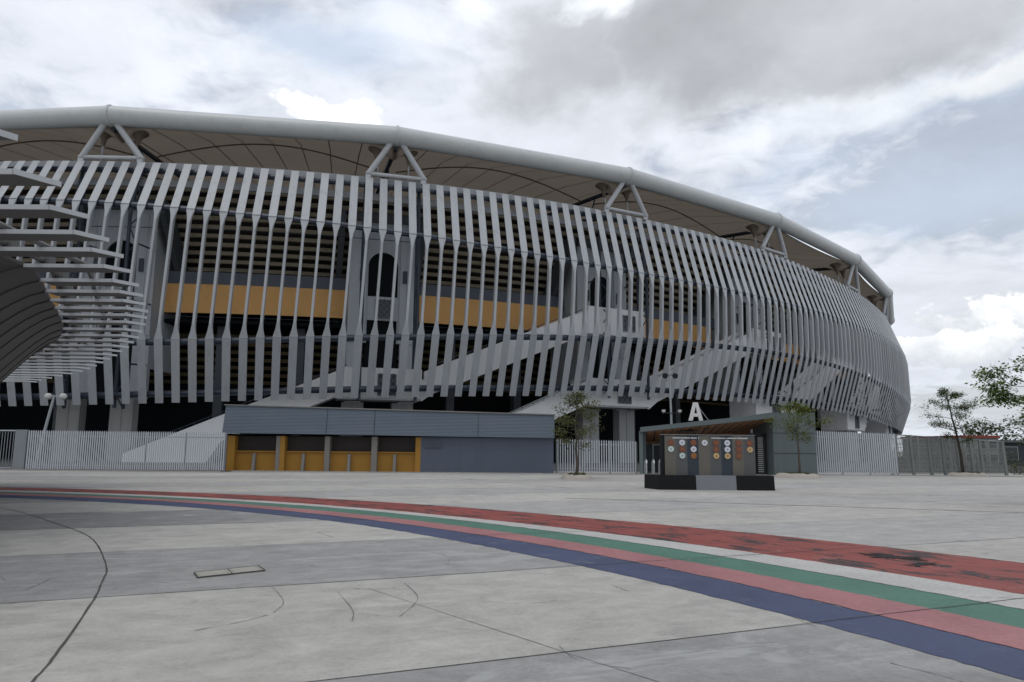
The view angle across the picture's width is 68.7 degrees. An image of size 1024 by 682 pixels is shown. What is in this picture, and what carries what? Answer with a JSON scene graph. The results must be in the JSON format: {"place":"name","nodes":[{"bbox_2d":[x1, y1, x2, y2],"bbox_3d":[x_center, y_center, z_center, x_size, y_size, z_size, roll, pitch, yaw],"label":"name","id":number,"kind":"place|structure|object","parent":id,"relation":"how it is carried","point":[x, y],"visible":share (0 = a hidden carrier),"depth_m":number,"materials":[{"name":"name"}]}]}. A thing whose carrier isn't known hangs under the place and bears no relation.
{"place":"outdoors","nodes":[
{"label":"outdoors","id":0,"kind":"place"},
{"bbox_2d":[0,452,1023,681],"bbox_3d":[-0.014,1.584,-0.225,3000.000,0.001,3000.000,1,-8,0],"label":"plaza","id":1,"kind":"structure","parent":0,"point":[312,631],"depth_m":8.55,"materials":[{"name":"concrete"}]},
{"bbox_2d":[0,430,28,468],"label":"fence gate","id":2,"kind":"structure","parent":1,"relation":"on","point":[20,448],"depth_m":44.86,"materials":[{"name":"grey metal"}]},
{"bbox_2d":[0,129,147,382],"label":"louvred canopy","id":3,"kind":"object","parent":1,"relation":"on","point":[31,322],"visible":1,"depth_m":17.31,"materials":[{"name":"grey metal"}]},
{"bbox_2d":[25,430,226,471],"bbox_3d":[-23.185,6.619,45.088,11.844,2.400,0.122,1,-8,-1],"label":"picket fence","id":4,"kind":"object","parent":1,"relation":"on","point":[114,450],"visible":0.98,"depth_m":45.03,"materials":[{"name":"grey metal"}]},
{"bbox_2d":[194,565,264,577],"bbox_3d":[-3.593,2.932,9.540,0.952,0.021,0.417,8,-11,-41],"label":"drain cover","id":5,"kind":"object","parent":1,"relation":"on","point":[227,571],"visible":1,"depth_m":9.50,"materials":[{"name":"beige metal"}]},
{"bbox_2d":[222,404,554,472],"bbox_3d":[-7.812,6.514,49.763,21.090,4.190,5.012,1,-8,0],"label":"ticket booth","id":6,"kind":"object","parent":1,"relation":"on","point":[379,440],"visible":0.91,"depth_m":47.59,"materials":[{"name":"metal"}]},
{"bbox_2d":[0,503,1021,681],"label":"pavement scuff marks","id":7,"kind":"object","parent":1,"relation":"on","point":[488,601],"visible":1,"depth_m":7.81,"materials":[{"name":"rubber"}]},
{"bbox_2d":[0,487,1023,594],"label":"red painted line","id":8,"kind":"object","parent":1,"relation":"on","point":[1002,575],"visible":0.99,"depth_m":13.08,"materials":[{"name":"paint"}]},
{"bbox_2d":[857,552,935,566],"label":"worn paint patches","id":9,"kind":"object","parent":8,"relation":"on","point":[900,557],"visible":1,"depth_m":11.32,"materials":[{"name":"black paint"}]},
{"bbox_2d":[0,495,1023,678],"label":"navy painted line","id":10,"kind":"object","parent":1,"relation":"on","point":[1005,660],"visible":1,"depth_m":8.24,"materials":[{"name":"paint"}]},
{"bbox_2d":[0,493,1023,649],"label":"pink painted line","id":11,"kind":"object","parent":1,"relation":"on","point":[998,633],"visible":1,"depth_m":8.97,"materials":[{"name":"paint"}]},
{"bbox_2d":[0,492,1023,628],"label":"green painted line","id":12,"kind":"object","parent":1,"relation":"on","point":[999,614],"visible":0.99,"depth_m":10.17,"materials":[{"name":"paint"}]},
{"bbox_2d":[0,490,1023,609],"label":"white painted line","id":13,"kind":"object","parent":1,"relation":"on","point":[969,592],"visible":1,"depth_m":10.72,"materials":[{"name":"paint"}]},
{"bbox_2d":[0,469,1023,476],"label":"kerb","id":14,"kind":"structure","parent":1,"relation":"on","point":[415,472],"depth_m":46.21,"materials":[{"name":"concrete"}]},
{"bbox_2d":[1,476,1023,681],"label":"pavement joints","id":15,"kind":"object","parent":1,"relation":"on","point":[64,642],"visible":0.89,"depth_m":8.37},
{"bbox_2d":[561,472,592,479],"bbox_3d":[3.448,7.145,39.905,1.666,0.359,2.676,1,-8,0],"label":"tree planter","id":16,"kind":"object","parent":1,"relation":"on","point":[577,476],"visible":1,"depth_m":38.98,"materials":[{"name":"concrete"}]},
{"bbox_2d":[549,390,605,472],"bbox_3d":[3.528,4.813,40.421,3.125,4.736,3.194,1,-8,0],"label":"street tree","id":17,"kind":"object","parent":16,"relation":"in","point":[572,420],"visible":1,"depth_m":40.13,"materials":[{"name":"green plant"}]},
{"bbox_2d":[556,439,636,473],"bbox_3d":[5.482,7.452,48.540,5.299,2.218,0.122,1,-8,-3],"label":"picket fence","id":18,"kind":"object","parent":1,"relation":"on","point":[609,468],"visible":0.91,"depth_m":48.48,"materials":[{"name":"grey metal"}]},
{"bbox_2d":[644,459,647,473],"bbox_3d":[5.678,5.592,31.735,0.070,1.170,0.661,0,-8,4],"label":"bollard","id":19,"kind":"object","parent":1,"relation":"on","point":[645,467],"visible":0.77,"depth_m":31.92,"materials":[{"name":"metal"}]},
{"bbox_2d":[652,459,654,473],"bbox_3d":[5.989,5.594,31.735,0.070,1.170,0.661,0,-8,4],"label":"bollard","id":20,"kind":"object","parent":1,"relation":"on","point":[653,465],"visible":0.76,"depth_m":31.50,"materials":[{"name":"metal"}]},
{"bbox_2d":[644,434,774,490],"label":"medal wall","id":21,"kind":"structure","parent":1,"relation":"on","point":[722,462],"depth_m":30.27,"materials":[{"name":"black stone"}]},
{"bbox_2d":[639,402,817,474],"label":"entrance gate","id":22,"kind":"structure","parent":1,"relation":"on","point":[781,453],"depth_m":48.58,"materials":[{"name":"metal"}]},
{"bbox_2d":[748,433,766,473],"bbox_3d":[15.925,7.486,49.847,1.780,2.700,0.570,1,-8,0],"label":"turnstile","id":23,"kind":"object","parent":1,"relation":"on","point":[760,434],"visible":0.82,"depth_m":49.74,"materials":[{"name":"grey metal"}]},
{"bbox_2d":[774,471,820,477],"bbox_3d":[17.084,7.966,44.838,2.608,0.359,3.182,1,-8,0],"label":"tree planter","id":24,"kind":"object","parent":1,"relation":"on","point":[796,475],"visible":1,"depth_m":43.75,"materials":[{"name":"concrete"}]},
{"bbox_2d":[757,400,834,472],"bbox_3d":[17.225,5.750,45.189,3.847,4.464,3.556,4,-9,-22],"label":"street tree","id":25,"kind":"object","parent":24,"relation":"in","point":[795,406],"visible":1,"depth_m":45.15,"materials":[{"name":"green plant"}]},
{"bbox_2d":[816,431,898,474],"bbox_3d":[22.692,7.404,49.627,5.778,2.918,0.122,1,-8,-2],"label":"picket fence","id":26,"kind":"object","parent":1,"relation":"on","point":[853,451],"visible":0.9,"depth_m":49.57,"materials":[{"name":"grey metal"}]},
{"bbox_2d":[872,435,961,472],"bbox_3d":[30.527,8.507,56.301,8.654,2.750,0.178,3,-9,-19],"label":"fence","id":27,"kind":"object","parent":1,"relation":"on","point":[917,454],"visible":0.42,"depth_m":56.23,"materials":[{"name":"grey metal"}]},
{"bbox_2d":[871,449,1020,472],"bbox_3d":[34.189,9.475,59.250,11.752,1.968,2.208,1,-8,0],"label":"hedge","id":28,"kind":"object","parent":1,"relation":"on","point":[1011,471],"visible":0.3,"depth_m":59.27,"materials":[{"name":"green plant"}]},
{"bbox_2d":[886,433,1008,475],"bbox_3d":[29.788,7.766,51.249,8.744,2.780,0.177,1,-8,-7],"label":"fence","id":29,"kind":"object","parent":1,"relation":"on","point":[930,469],"visible":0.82,"depth_m":51.21,"materials":[{"name":"grey metal"}]},
{"bbox_2d":[948,471,988,476],"bbox_3d":[29.958,8.712,49.295,2.486,0.359,1.846,1,-8,0],"label":"tree planter","id":30,"kind":"object","parent":1,"relation":"on","point":[968,474],"visible":1,"depth_m":48.63,"materials":[{"name":"concrete"}]},
{"bbox_2d":[914,387,985,471],"bbox_3d":[29.346,5.826,49.757,3.876,5.814,4.817,1,-8,0],"label":"street tree","id":31,"kind":"object","parent":30,"relation":"in","point":[964,406],"visible":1,"depth_m":49.67,"materials":[{"name":"green plant"}]},
{"bbox_2d":[964,347,1023,423],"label":"street tree","id":32,"kind":"object","parent":1,"relation":"on","point":[996,397],"visible":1,"depth_m":22.95,"materials":[{"name":"green plant"}]},
{"bbox_2d":[1009,461,1023,474],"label":"hedge","id":33,"kind":"object","parent":1,"relation":"on","point":[1021,471],"visible":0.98,"depth_m":54.24,"materials":[{"name":"green plant"}]},
{"bbox_2d":[0,457,1023,472],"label":"service road","id":34,"kind":"structure","parent":0,"point":[554,466],"depth_m":63.03,"materials":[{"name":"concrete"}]},
{"bbox_2d":[33,393,66,467],"bbox_3d":[-30.562,5.936,49.621,1.787,4.938,0.480,1,-8,0],"label":"lamp post","id":35,"kind":"object","parent":34,"relation":"on","point":[62,396],"visible":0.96,"depth_m":49.74,"materials":[{"name":"grey metal"}]},
{"bbox_2d":[0,104,910,462],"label":"stadium","id":36,"kind":"object","parent":34,"relation":"on","point":[302,262],"visible":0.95,"depth_m":79.94,"materials":[{"name":"grey paint"}]},
{"bbox_2d":[662,360,681,423],"bbox_3d":[11.852,5.512,55.742,1.440,8.202,0.566,1,-8,0],"label":"floodlight pole","id":37,"kind":"object","parent":34,"relation":"on","point":[665,375],"visible":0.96,"depth_m":55.93,"materials":[{"name":"grey metal"}]},
{"bbox_2d":[949,416,1017,439],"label":"background tree","id":38,"kind":"object","parent":34,"relation":"on","point":[990,432],"visible":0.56,"depth_m":110.98,"materials":[{"name":"green plant"}]},
{"bbox_2d":[0,0,1023,451],"label":"sky","id":39,"kind":"structure","parent":0,"point":[890,131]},
{"bbox_2d":[900,435,999,464],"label":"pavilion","id":40,"kind":"structure","parent":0,"point":[987,437],"depth_m":89.22,"materials":[{"name":"metal"}]},
{"bbox_2d":[993,414,1023,439],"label":"background tree","id":41,"kind":"object","parent":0,"point":[1012,431],"visible":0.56,"depth_m":116.11,"materials":[{"name":"green plant"}]},
{"bbox_2d":[998,440,1023,464],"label":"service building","id":42,"kind":"structure","parent":0,"point":[1012,446],"depth_m":90.99,"materials":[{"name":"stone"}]}
]}

